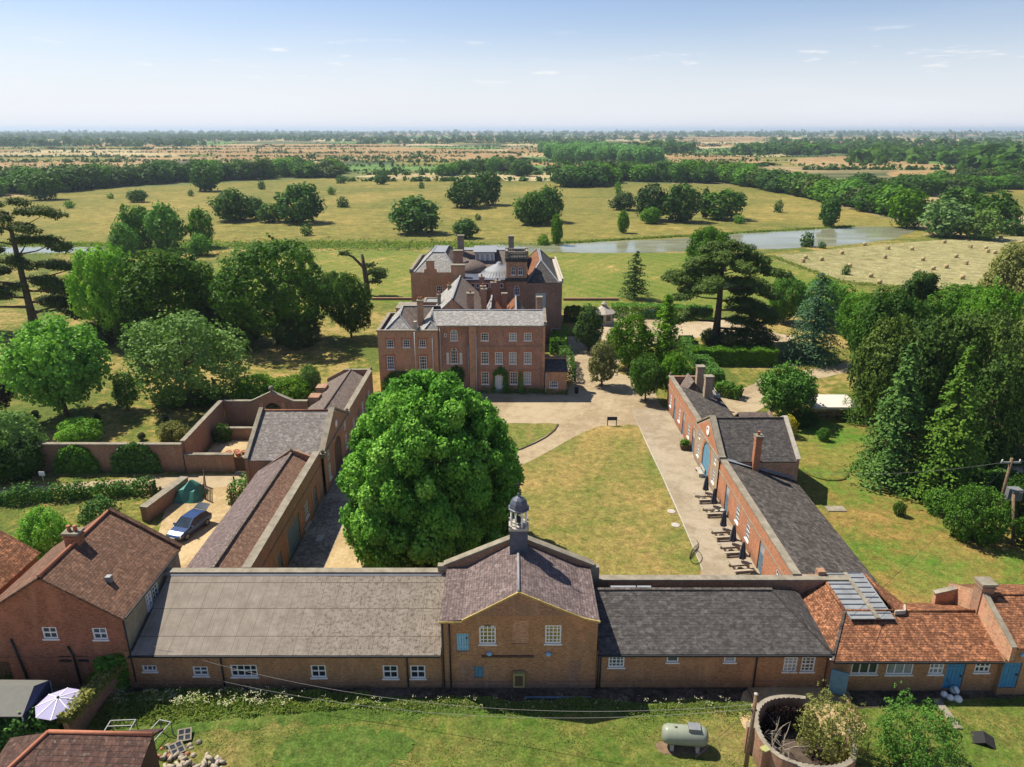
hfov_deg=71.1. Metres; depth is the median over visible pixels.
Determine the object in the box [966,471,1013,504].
shrub
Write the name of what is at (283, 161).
woodland tree
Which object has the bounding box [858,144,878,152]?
woodland tree
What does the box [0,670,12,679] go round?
shrub
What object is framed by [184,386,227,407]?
shrub
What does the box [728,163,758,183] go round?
woodland tree
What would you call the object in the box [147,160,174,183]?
woodland tree
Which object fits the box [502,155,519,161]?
woodland tree
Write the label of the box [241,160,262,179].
woodland tree
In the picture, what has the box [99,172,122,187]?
woodland tree
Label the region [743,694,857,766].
round brick wall
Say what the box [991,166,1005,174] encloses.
woodland tree
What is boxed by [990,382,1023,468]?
cypress
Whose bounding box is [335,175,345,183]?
bush
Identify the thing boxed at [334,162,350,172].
woodland tree
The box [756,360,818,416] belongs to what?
hawthorn
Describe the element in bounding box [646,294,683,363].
hornbeam
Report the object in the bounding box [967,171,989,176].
woodland tree
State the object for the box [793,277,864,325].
lime tree
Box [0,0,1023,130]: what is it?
sky
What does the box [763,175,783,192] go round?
woodland tree
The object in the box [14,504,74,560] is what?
shrub
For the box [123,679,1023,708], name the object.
ditch
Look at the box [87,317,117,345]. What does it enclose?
yew tree
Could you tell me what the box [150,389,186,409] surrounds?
shrub
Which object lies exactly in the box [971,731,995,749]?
black panel
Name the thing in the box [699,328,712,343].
shrub
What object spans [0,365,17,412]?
copper beech
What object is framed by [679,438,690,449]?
planter
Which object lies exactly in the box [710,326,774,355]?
shrub
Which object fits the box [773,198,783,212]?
bush
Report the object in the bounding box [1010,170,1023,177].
woodland tree
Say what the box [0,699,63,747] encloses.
hedge
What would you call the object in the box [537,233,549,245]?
bush
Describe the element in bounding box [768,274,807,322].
lime tree
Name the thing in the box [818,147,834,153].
woodland tree
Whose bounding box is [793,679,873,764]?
sallow bush
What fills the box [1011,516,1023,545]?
shrub
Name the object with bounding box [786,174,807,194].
woodland tree
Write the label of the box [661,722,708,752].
gas tank
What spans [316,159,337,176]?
woodland tree
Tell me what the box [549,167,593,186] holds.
woodland tree
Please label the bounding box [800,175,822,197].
woodland tree
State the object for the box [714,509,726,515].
doorstep
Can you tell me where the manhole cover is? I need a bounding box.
[315,535,324,540]
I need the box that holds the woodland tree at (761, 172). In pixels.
[752,168,770,188]
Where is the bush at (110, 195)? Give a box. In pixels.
[106,193,113,198]
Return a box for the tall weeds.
[88,687,371,729]
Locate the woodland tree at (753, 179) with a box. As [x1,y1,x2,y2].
[744,167,764,186]
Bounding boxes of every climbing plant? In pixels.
[52,443,99,473]
[109,441,164,473]
[381,370,406,391]
[448,365,464,381]
[492,366,509,393]
[518,371,523,393]
[760,704,819,731]
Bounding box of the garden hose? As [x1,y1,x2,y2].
[689,541,702,563]
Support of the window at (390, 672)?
in the farm range at (349, 627)
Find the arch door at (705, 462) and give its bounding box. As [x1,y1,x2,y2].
[702,442,708,476]
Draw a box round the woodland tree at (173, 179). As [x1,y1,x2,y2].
[167,168,187,181]
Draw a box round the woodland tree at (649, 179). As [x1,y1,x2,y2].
[635,164,654,181]
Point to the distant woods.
(1007, 153)
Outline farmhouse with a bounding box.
[0,507,182,685]
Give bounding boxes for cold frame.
[104,719,137,730]
[151,719,173,740]
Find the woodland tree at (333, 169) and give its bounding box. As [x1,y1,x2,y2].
[318,164,343,177]
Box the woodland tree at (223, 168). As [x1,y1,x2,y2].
[212,161,229,180]
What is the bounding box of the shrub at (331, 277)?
[319,270,347,302]
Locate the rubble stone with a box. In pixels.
[195,739,201,744]
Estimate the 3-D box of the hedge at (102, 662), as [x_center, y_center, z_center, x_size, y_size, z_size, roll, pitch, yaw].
[-26.178,18.989,47.268,1.790,3.015,2.315,16,25,38]
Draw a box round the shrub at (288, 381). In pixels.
[263,374,315,398]
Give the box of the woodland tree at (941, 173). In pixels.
[926,169,952,179]
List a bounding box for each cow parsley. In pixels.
[107,685,304,705]
[282,695,728,708]
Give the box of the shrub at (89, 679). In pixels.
[86,671,95,683]
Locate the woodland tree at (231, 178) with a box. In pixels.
[222,162,238,179]
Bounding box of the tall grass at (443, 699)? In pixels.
[111,691,751,721]
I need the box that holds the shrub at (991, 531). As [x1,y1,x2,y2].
[942,482,1013,546]
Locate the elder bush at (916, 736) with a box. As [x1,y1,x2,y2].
[871,680,968,766]
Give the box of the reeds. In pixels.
[0,225,854,253]
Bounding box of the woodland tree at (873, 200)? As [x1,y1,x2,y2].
[858,185,896,211]
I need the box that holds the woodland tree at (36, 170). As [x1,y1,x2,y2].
[31,168,45,175]
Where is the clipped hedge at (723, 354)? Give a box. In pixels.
[689,345,778,366]
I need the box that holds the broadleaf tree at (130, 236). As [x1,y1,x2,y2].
[107,221,140,253]
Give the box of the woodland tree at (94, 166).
[80,163,110,188]
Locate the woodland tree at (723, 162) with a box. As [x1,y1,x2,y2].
[714,159,730,165]
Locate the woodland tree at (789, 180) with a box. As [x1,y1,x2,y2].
[782,173,801,194]
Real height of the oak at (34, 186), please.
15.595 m
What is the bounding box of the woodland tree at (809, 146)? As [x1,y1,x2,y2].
[803,143,817,150]
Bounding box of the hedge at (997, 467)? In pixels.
[947,456,1023,497]
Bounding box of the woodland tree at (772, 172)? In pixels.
[756,168,790,187]
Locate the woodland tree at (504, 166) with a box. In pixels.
[497,161,511,171]
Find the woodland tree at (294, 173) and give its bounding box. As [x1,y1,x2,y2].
[290,163,315,177]
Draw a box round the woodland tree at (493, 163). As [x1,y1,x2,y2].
[484,156,502,172]
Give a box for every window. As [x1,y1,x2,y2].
[41,627,59,640]
[58,656,71,661]
[76,656,89,661]
[92,628,109,640]
[142,665,158,672]
[145,590,154,612]
[152,582,158,602]
[192,667,209,677]
[230,665,258,677]
[304,501,309,520]
[310,665,327,678]
[328,463,332,480]
[382,665,399,679]
[386,340,393,347]
[387,356,394,369]
[403,340,409,347]
[409,665,426,679]
[419,340,426,347]
[419,356,426,369]
[436,286,442,296]
[450,329,457,340]
[451,348,457,363]
[459,353,462,363]
[475,253,479,260]
[478,625,496,645]
[480,253,484,260]
[481,333,488,340]
[481,352,488,364]
[481,372,488,384]
[485,253,489,260]
[490,253,494,260]
[495,352,502,364]
[508,352,516,364]
[509,333,516,340]
[510,266,515,275]
[510,372,517,384]
[512,621,528,642]
[514,286,519,295]
[518,266,522,275]
[523,352,531,364]
[523,372,531,384]
[524,333,531,340]
[535,293,545,308]
[544,625,561,644]
[549,381,557,386]
[607,657,624,668]
[665,657,679,663]
[686,423,689,439]
[711,468,714,485]
[723,657,736,663]
[734,504,739,525]
[744,520,749,543]
[781,657,797,672]
[799,657,815,672]
[849,664,878,675]
[884,664,913,675]
[927,664,944,675]
[972,664,990,673]
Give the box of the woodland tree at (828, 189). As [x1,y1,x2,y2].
[816,180,854,201]
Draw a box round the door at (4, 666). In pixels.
[0,662,13,679]
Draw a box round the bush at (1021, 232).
[1016,224,1023,235]
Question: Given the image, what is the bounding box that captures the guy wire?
[696,706,752,756]
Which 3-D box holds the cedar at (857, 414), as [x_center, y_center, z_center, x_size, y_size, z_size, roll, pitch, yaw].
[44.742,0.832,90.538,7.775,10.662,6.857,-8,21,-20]
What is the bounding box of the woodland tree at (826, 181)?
[811,178,842,198]
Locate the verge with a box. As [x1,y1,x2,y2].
[93,687,739,736]
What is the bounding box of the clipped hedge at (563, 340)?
[549,325,568,354]
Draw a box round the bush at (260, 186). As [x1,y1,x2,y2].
[257,180,265,189]
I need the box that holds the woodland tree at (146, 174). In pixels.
[135,162,165,183]
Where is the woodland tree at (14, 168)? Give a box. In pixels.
[0,165,28,178]
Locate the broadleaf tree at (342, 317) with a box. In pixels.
[323,270,373,337]
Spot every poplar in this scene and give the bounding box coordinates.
[537,140,545,152]
[543,144,554,158]
[547,146,553,158]
[551,144,561,156]
[552,148,571,162]
[560,148,573,161]
[569,143,578,159]
[572,147,592,161]
[574,148,593,161]
[575,147,592,161]
[594,148,609,162]
[595,145,614,159]
[607,145,617,159]
[615,148,633,162]
[616,147,632,161]
[631,145,653,163]
[639,147,656,163]
[649,146,665,161]
[654,146,664,160]
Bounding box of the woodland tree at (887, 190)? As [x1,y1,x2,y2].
[866,184,910,215]
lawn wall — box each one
[372,297,411,299]
[563,298,618,300]
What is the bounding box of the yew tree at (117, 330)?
[112,310,156,347]
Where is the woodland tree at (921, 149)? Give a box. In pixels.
[905,147,924,153]
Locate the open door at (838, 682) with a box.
[828,669,848,695]
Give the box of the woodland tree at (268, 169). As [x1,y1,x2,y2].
[251,157,275,178]
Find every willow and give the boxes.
[887,188,930,228]
[916,198,977,236]
[960,208,1004,239]
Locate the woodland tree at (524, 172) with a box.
[512,161,534,175]
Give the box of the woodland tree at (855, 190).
[837,186,869,206]
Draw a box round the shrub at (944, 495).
[921,485,953,515]
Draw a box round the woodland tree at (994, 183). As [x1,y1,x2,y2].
[979,175,1011,191]
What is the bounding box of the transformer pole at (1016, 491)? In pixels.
[996,458,1023,523]
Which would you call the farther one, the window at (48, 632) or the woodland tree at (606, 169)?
the woodland tree at (606, 169)
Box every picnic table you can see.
[693,491,712,502]
[700,504,722,516]
[709,527,731,540]
[718,541,741,556]
[726,559,754,574]
[812,409,826,417]
[825,409,841,417]
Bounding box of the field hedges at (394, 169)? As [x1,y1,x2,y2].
[0,134,1023,180]
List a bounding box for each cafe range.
[667,364,734,454]
[717,459,891,608]
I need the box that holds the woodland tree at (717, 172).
[713,166,724,181]
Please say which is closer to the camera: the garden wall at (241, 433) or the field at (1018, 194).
the garden wall at (241, 433)
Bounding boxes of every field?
[0,147,59,149]
[0,149,188,155]
[0,150,29,152]
[0,157,120,160]
[0,160,150,169]
[47,147,146,149]
[71,144,171,146]
[114,154,189,156]
[115,157,205,160]
[139,145,298,153]
[180,153,218,156]
[191,144,263,145]
[195,141,236,144]
[205,146,523,161]
[218,163,434,171]
[257,139,356,141]
[264,144,395,146]
[325,141,402,143]
[356,172,551,180]
[376,134,482,135]
[388,141,480,143]
[394,161,457,165]
[422,147,501,148]
[469,141,631,143]
[505,144,537,145]
[507,148,542,153]
[518,157,549,159]
[522,154,544,156]
[531,161,550,165]
[600,136,725,136]
[607,139,678,141]
[664,153,728,156]
[668,155,762,163]
[677,136,772,141]
[689,141,769,143]
[695,147,753,153]
[709,144,829,145]
[710,136,806,136]
[727,154,789,156]
[758,157,807,160]
[760,161,806,165]
[775,236,1023,291]
[776,137,808,138]
[788,156,957,169]
[807,137,915,138]
[887,170,954,176]
[892,134,995,135]
[916,161,954,165]
[980,188,1023,216]
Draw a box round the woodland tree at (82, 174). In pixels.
[62,168,89,190]
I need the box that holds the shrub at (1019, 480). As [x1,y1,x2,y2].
[995,472,1023,525]
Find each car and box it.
[166,502,211,540]
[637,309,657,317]
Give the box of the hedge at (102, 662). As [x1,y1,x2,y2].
[91,652,131,691]
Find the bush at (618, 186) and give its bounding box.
[614,181,622,193]
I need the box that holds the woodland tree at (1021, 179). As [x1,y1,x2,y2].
[1003,175,1023,188]
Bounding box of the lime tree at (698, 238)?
[683,225,733,272]
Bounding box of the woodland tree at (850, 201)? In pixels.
[843,191,862,207]
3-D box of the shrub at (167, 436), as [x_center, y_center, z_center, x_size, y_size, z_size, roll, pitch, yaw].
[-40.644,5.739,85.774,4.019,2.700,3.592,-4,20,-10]
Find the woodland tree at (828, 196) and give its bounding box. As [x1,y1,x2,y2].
[824,185,849,204]
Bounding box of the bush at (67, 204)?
[62,200,75,208]
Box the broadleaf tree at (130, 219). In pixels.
[114,203,152,248]
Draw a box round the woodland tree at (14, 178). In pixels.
[5,166,38,193]
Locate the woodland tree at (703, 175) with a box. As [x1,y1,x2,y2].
[690,164,720,183]
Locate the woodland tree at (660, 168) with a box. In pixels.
[651,161,673,181]
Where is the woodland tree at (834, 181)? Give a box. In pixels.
[823,179,845,187]
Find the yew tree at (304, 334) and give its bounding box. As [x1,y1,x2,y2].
[272,311,321,349]
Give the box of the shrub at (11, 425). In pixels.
[0,403,49,481]
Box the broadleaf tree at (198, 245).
[183,232,212,255]
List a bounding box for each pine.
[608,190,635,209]
[701,186,712,217]
[898,269,940,317]
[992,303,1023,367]
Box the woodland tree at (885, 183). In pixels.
[863,179,897,213]
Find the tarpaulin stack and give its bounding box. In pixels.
[174,480,208,502]
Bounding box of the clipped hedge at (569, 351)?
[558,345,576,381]
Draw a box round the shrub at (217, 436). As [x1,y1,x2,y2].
[212,423,232,442]
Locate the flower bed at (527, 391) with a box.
[479,385,567,394]
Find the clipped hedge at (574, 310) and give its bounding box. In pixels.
[563,305,595,322]
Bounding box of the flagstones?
[824,506,846,510]
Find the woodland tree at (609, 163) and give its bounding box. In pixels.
[591,158,619,176]
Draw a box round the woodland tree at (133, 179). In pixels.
[116,167,142,185]
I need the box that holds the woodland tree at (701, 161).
[693,159,708,165]
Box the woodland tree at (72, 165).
[61,163,79,168]
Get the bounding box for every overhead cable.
[132,639,752,711]
[150,663,745,717]
[761,478,994,698]
[810,461,1009,473]
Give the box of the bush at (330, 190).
[326,186,336,194]
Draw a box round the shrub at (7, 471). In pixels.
[0,431,46,482]
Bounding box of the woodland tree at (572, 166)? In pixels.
[560,164,581,185]
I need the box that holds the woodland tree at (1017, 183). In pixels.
[989,176,1023,189]
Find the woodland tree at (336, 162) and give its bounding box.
[319,157,345,173]
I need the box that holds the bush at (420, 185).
[418,181,424,188]
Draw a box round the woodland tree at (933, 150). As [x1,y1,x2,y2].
[922,147,952,153]
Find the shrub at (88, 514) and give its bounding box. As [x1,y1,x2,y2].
[76,493,121,526]
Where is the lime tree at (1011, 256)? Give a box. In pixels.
[977,241,1023,324]
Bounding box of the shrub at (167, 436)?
[155,420,190,441]
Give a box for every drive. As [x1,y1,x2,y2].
[587,312,793,363]
[719,362,853,414]
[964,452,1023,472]
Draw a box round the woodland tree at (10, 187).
[1,175,19,192]
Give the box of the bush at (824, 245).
[818,242,826,248]
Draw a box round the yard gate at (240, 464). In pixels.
[234,457,245,472]
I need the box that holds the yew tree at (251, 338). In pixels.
[218,308,262,347]
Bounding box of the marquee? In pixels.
[797,394,859,418]
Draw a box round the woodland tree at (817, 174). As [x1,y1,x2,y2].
[792,173,824,196]
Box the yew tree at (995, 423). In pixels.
[960,350,1023,468]
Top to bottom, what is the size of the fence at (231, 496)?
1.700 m
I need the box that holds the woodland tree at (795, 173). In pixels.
[780,171,807,192]
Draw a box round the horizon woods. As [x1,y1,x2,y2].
[0,129,1023,138]
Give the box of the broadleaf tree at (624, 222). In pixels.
[617,209,629,232]
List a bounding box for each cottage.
[800,568,1004,695]
[931,576,1023,693]
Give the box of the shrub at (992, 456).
[958,431,994,474]
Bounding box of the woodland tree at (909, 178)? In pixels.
[889,175,920,192]
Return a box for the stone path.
[932,698,962,728]
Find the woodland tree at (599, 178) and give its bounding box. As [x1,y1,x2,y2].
[581,167,607,186]
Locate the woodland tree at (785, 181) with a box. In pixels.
[779,173,802,193]
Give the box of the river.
[425,226,913,252]
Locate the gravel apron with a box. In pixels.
[288,486,368,567]
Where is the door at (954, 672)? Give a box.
[942,664,965,687]
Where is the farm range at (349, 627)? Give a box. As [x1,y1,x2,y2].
[124,568,445,687]
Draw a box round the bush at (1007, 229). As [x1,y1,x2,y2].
[995,217,1023,235]
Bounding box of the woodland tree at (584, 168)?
[568,165,595,185]
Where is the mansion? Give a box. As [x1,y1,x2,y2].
[376,235,567,393]
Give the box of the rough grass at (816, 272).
[0,240,942,290]
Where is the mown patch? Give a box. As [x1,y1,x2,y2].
[273,726,417,766]
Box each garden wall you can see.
[24,442,185,471]
[63,670,125,729]
[139,476,187,521]
[180,400,225,453]
[184,452,235,471]
[219,426,252,439]
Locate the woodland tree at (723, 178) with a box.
[717,163,739,182]
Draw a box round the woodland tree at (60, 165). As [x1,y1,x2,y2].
[43,163,66,171]
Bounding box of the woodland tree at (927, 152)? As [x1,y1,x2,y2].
[922,149,942,160]
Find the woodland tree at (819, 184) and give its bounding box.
[810,181,833,201]
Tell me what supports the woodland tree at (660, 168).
on the ground at (839, 174)
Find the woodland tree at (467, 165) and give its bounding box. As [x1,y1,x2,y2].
[453,159,473,171]
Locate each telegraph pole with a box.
[743,692,757,766]
[1011,494,1014,545]
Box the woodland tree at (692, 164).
[684,160,710,181]
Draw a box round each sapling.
[110,371,139,410]
[298,363,321,393]
[587,339,619,386]
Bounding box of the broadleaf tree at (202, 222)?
[186,205,214,242]
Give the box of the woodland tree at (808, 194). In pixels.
[805,179,837,198]
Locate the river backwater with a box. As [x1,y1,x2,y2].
[0,246,96,254]
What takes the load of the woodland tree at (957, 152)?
on the field
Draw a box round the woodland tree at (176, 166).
[169,162,195,181]
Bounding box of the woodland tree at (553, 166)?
[550,159,576,182]
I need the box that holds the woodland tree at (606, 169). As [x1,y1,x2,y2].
[584,162,614,185]
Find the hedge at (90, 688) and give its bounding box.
[54,660,127,724]
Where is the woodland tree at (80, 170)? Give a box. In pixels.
[69,167,90,190]
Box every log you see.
[161,752,167,760]
[167,755,172,762]
[179,755,187,761]
[182,759,191,766]
[206,755,213,760]
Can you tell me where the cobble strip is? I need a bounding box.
[288,449,352,567]
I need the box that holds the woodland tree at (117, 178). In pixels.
[109,170,125,186]
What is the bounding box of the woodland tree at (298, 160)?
[291,158,308,172]
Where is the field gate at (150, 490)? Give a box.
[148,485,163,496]
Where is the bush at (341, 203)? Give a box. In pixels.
[336,196,349,207]
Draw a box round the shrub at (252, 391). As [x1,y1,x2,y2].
[227,372,282,398]
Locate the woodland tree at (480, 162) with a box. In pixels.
[474,157,488,171]
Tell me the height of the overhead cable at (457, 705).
3.314 m
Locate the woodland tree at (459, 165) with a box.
[448,162,465,173]
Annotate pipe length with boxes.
[525,696,591,698]
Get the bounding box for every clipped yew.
[30,410,38,416]
[93,412,103,424]
[137,432,145,439]
[162,414,170,424]
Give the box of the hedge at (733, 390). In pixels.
[714,380,744,399]
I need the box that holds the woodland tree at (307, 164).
[294,161,319,177]
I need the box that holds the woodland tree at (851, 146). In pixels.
[845,143,860,149]
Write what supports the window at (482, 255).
in the mansion
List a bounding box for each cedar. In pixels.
[0,196,85,326]
[660,239,794,345]
[778,272,850,371]
[837,360,886,427]
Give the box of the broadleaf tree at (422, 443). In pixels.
[335,368,524,567]
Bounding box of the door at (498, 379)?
[495,374,502,390]
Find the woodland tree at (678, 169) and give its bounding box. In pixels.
[663,161,686,182]
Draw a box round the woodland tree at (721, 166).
[715,163,727,181]
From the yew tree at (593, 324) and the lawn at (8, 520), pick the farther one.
the yew tree at (593, 324)
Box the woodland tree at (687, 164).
[676,163,692,181]
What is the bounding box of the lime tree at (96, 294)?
[62,242,152,334]
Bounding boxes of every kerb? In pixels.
[518,424,558,449]
[635,418,702,568]
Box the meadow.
[86,696,1023,766]
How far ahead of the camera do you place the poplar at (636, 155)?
759.91 m
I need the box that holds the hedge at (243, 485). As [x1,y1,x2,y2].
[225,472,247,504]
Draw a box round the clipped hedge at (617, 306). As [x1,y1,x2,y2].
[611,302,713,320]
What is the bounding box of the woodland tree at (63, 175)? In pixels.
[40,166,82,191]
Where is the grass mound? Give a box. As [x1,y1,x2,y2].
[803,461,848,480]
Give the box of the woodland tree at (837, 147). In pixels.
[829,144,846,152]
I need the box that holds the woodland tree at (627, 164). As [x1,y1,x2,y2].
[614,161,634,180]
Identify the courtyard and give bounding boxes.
[381,336,704,574]
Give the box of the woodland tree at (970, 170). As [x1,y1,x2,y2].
[959,167,978,173]
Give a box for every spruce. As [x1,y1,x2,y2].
[842,342,931,497]
[894,346,991,511]
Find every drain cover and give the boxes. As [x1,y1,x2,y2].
[667,509,675,513]
[671,522,679,526]
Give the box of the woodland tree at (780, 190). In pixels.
[773,178,784,192]
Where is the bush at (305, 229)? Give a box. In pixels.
[300,222,312,235]
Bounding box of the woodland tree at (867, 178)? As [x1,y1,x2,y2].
[846,172,879,186]
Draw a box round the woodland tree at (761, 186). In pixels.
[754,173,778,189]
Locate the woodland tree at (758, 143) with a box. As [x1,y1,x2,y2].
[750,142,764,148]
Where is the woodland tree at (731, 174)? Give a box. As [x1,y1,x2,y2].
[726,167,741,183]
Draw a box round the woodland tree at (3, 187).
[0,177,9,195]
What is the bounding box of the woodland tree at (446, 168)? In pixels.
[429,162,459,175]
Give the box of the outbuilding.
[0,530,40,594]
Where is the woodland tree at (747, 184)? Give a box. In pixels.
[743,170,757,186]
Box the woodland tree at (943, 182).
[935,180,947,192]
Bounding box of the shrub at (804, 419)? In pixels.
[788,409,818,427]
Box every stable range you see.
[186,447,323,567]
[308,367,373,438]
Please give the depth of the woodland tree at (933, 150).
848.78 m
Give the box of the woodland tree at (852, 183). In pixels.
[830,177,869,204]
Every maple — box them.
[628,349,664,400]
[659,347,691,392]
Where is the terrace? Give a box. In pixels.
[632,407,760,574]
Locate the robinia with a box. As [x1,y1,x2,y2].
[0,310,114,415]
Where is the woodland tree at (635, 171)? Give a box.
[628,163,653,181]
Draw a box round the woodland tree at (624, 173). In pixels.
[614,164,629,180]
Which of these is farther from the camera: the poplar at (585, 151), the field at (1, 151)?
the field at (1, 151)
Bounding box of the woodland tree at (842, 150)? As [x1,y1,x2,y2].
[839,147,848,153]
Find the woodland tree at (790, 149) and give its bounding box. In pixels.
[783,146,800,154]
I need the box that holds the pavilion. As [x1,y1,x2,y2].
[598,301,615,325]
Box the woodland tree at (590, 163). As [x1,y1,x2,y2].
[584,161,603,169]
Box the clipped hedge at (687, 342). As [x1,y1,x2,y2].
[678,335,724,386]
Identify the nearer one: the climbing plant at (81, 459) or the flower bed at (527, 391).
the climbing plant at (81, 459)
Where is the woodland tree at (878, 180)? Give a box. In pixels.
[866,177,889,186]
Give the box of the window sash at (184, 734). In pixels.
[177,727,191,741]
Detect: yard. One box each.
[0,686,84,738]
[159,486,244,567]
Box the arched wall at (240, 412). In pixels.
[223,386,307,425]
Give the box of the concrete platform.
[739,686,867,736]
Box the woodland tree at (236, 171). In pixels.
[229,165,250,179]
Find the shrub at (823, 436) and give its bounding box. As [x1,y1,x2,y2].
[816,427,829,441]
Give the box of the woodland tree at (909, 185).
[888,179,921,191]
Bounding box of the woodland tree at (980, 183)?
[957,174,991,192]
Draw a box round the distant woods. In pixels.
[0,132,1023,172]
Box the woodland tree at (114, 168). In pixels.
[102,166,128,185]
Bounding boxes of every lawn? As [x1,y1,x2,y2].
[0,502,148,546]
[171,251,872,308]
[404,425,700,574]
[505,423,558,448]
[721,366,774,389]
[792,419,1023,602]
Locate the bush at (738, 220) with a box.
[733,214,746,223]
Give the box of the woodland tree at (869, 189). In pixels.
[858,182,907,212]
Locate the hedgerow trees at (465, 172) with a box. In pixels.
[1,141,956,181]
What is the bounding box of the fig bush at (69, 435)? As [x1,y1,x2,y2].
[53,416,104,441]
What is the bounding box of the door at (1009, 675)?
[998,663,1021,686]
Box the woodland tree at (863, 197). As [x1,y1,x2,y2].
[856,194,877,212]
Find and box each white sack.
[940,691,947,697]
[946,694,953,700]
[950,686,959,694]
[954,695,962,702]
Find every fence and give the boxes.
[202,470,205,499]
[229,476,235,505]
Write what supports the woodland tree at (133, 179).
on the ground at (839, 174)
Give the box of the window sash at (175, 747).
[167,740,185,756]
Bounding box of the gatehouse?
[438,484,599,687]
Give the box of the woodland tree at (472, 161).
[468,159,481,169]
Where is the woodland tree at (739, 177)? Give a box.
[733,165,760,186]
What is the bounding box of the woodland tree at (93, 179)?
[86,166,106,188]
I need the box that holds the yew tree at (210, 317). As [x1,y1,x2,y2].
[177,308,222,344]
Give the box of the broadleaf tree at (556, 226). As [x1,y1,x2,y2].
[550,213,562,244]
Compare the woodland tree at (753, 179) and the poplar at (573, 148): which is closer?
the woodland tree at (753, 179)
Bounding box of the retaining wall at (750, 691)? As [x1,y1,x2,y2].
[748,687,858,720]
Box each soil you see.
[656,741,708,755]
[761,723,845,765]
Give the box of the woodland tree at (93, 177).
[82,166,107,188]
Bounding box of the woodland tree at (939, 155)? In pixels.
[934,151,954,161]
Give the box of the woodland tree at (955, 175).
[945,172,964,179]
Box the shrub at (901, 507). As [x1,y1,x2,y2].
[892,500,907,516]
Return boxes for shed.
[0,728,163,766]
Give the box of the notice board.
[607,417,616,425]
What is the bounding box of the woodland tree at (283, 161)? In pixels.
[272,157,293,176]
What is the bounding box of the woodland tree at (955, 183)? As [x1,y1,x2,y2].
[940,178,975,192]
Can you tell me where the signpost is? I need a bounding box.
[38,472,45,486]
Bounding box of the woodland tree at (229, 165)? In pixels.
[222,162,241,178]
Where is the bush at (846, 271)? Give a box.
[841,264,850,274]
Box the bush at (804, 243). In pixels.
[800,231,814,246]
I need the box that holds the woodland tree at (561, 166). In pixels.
[554,162,585,178]
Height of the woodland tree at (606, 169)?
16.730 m
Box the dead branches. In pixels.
[758,710,802,758]
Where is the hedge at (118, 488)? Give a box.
[0,474,158,506]
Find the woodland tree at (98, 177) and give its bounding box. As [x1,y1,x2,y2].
[78,164,113,187]
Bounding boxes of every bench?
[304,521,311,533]
[695,464,704,476]
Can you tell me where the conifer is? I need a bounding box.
[617,251,652,299]
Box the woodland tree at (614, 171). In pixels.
[592,162,622,183]
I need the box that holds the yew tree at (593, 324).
[572,303,604,351]
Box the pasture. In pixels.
[0,178,927,253]
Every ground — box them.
[0,131,1023,235]
[0,230,1023,752]
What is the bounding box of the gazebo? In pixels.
[0,680,53,734]
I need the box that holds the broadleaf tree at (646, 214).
[640,206,662,223]
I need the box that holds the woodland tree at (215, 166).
[196,160,224,179]
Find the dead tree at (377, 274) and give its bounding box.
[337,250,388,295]
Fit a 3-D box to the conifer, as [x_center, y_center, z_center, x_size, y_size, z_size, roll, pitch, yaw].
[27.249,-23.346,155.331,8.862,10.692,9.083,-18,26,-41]
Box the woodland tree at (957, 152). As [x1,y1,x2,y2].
[950,149,966,162]
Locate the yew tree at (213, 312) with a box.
[195,281,251,325]
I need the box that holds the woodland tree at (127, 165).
[120,163,142,183]
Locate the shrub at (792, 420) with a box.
[788,414,798,435]
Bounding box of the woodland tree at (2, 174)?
[0,170,20,192]
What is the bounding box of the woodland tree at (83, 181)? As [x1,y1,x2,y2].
[58,172,90,190]
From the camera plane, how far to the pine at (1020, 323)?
87.81 m
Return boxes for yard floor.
[207,440,248,456]
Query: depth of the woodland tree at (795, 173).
408.54 m
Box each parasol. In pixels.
[35,687,81,719]
[702,475,708,498]
[710,488,716,511]
[719,510,726,535]
[728,524,736,550]
[737,541,745,568]
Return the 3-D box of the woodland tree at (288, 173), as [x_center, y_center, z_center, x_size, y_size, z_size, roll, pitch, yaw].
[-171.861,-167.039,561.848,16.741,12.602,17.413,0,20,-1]
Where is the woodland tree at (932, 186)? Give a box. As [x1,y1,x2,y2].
[910,175,942,195]
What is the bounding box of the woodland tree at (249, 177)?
[233,160,260,179]
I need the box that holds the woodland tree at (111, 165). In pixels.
[108,163,127,178]
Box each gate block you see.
[243,407,350,494]
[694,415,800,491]
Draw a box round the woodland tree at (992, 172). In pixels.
[982,168,1002,177]
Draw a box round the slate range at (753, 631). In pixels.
[593,575,848,687]
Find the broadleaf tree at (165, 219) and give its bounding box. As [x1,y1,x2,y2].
[142,200,186,250]
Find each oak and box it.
[21,171,65,199]
[111,247,222,344]
[117,308,253,406]
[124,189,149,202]
[188,160,220,190]
[206,187,255,221]
[207,232,335,343]
[242,196,265,217]
[255,202,285,222]
[273,181,327,223]
[374,174,387,183]
[388,194,442,233]
[445,175,488,207]
[450,217,480,237]
[475,171,502,204]
[512,189,551,224]
[537,184,563,219]
[605,312,655,368]
[634,182,668,217]
[657,181,703,221]
[699,188,747,219]
[818,195,841,225]
[833,290,871,343]
[847,284,938,373]
[847,311,930,430]
[852,188,872,211]
[883,313,964,413]
[892,314,990,444]
[914,282,987,360]
[926,300,1023,439]
[929,185,992,221]
[944,282,1001,309]
[952,276,1023,376]
[973,189,1023,223]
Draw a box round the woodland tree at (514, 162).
[509,159,528,175]
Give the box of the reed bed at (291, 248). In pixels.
[72,242,446,248]
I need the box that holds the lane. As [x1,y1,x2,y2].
[0,473,245,495]
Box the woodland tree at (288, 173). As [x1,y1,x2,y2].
[282,162,294,176]
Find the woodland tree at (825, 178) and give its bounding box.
[802,175,832,196]
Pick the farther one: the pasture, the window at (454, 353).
the pasture

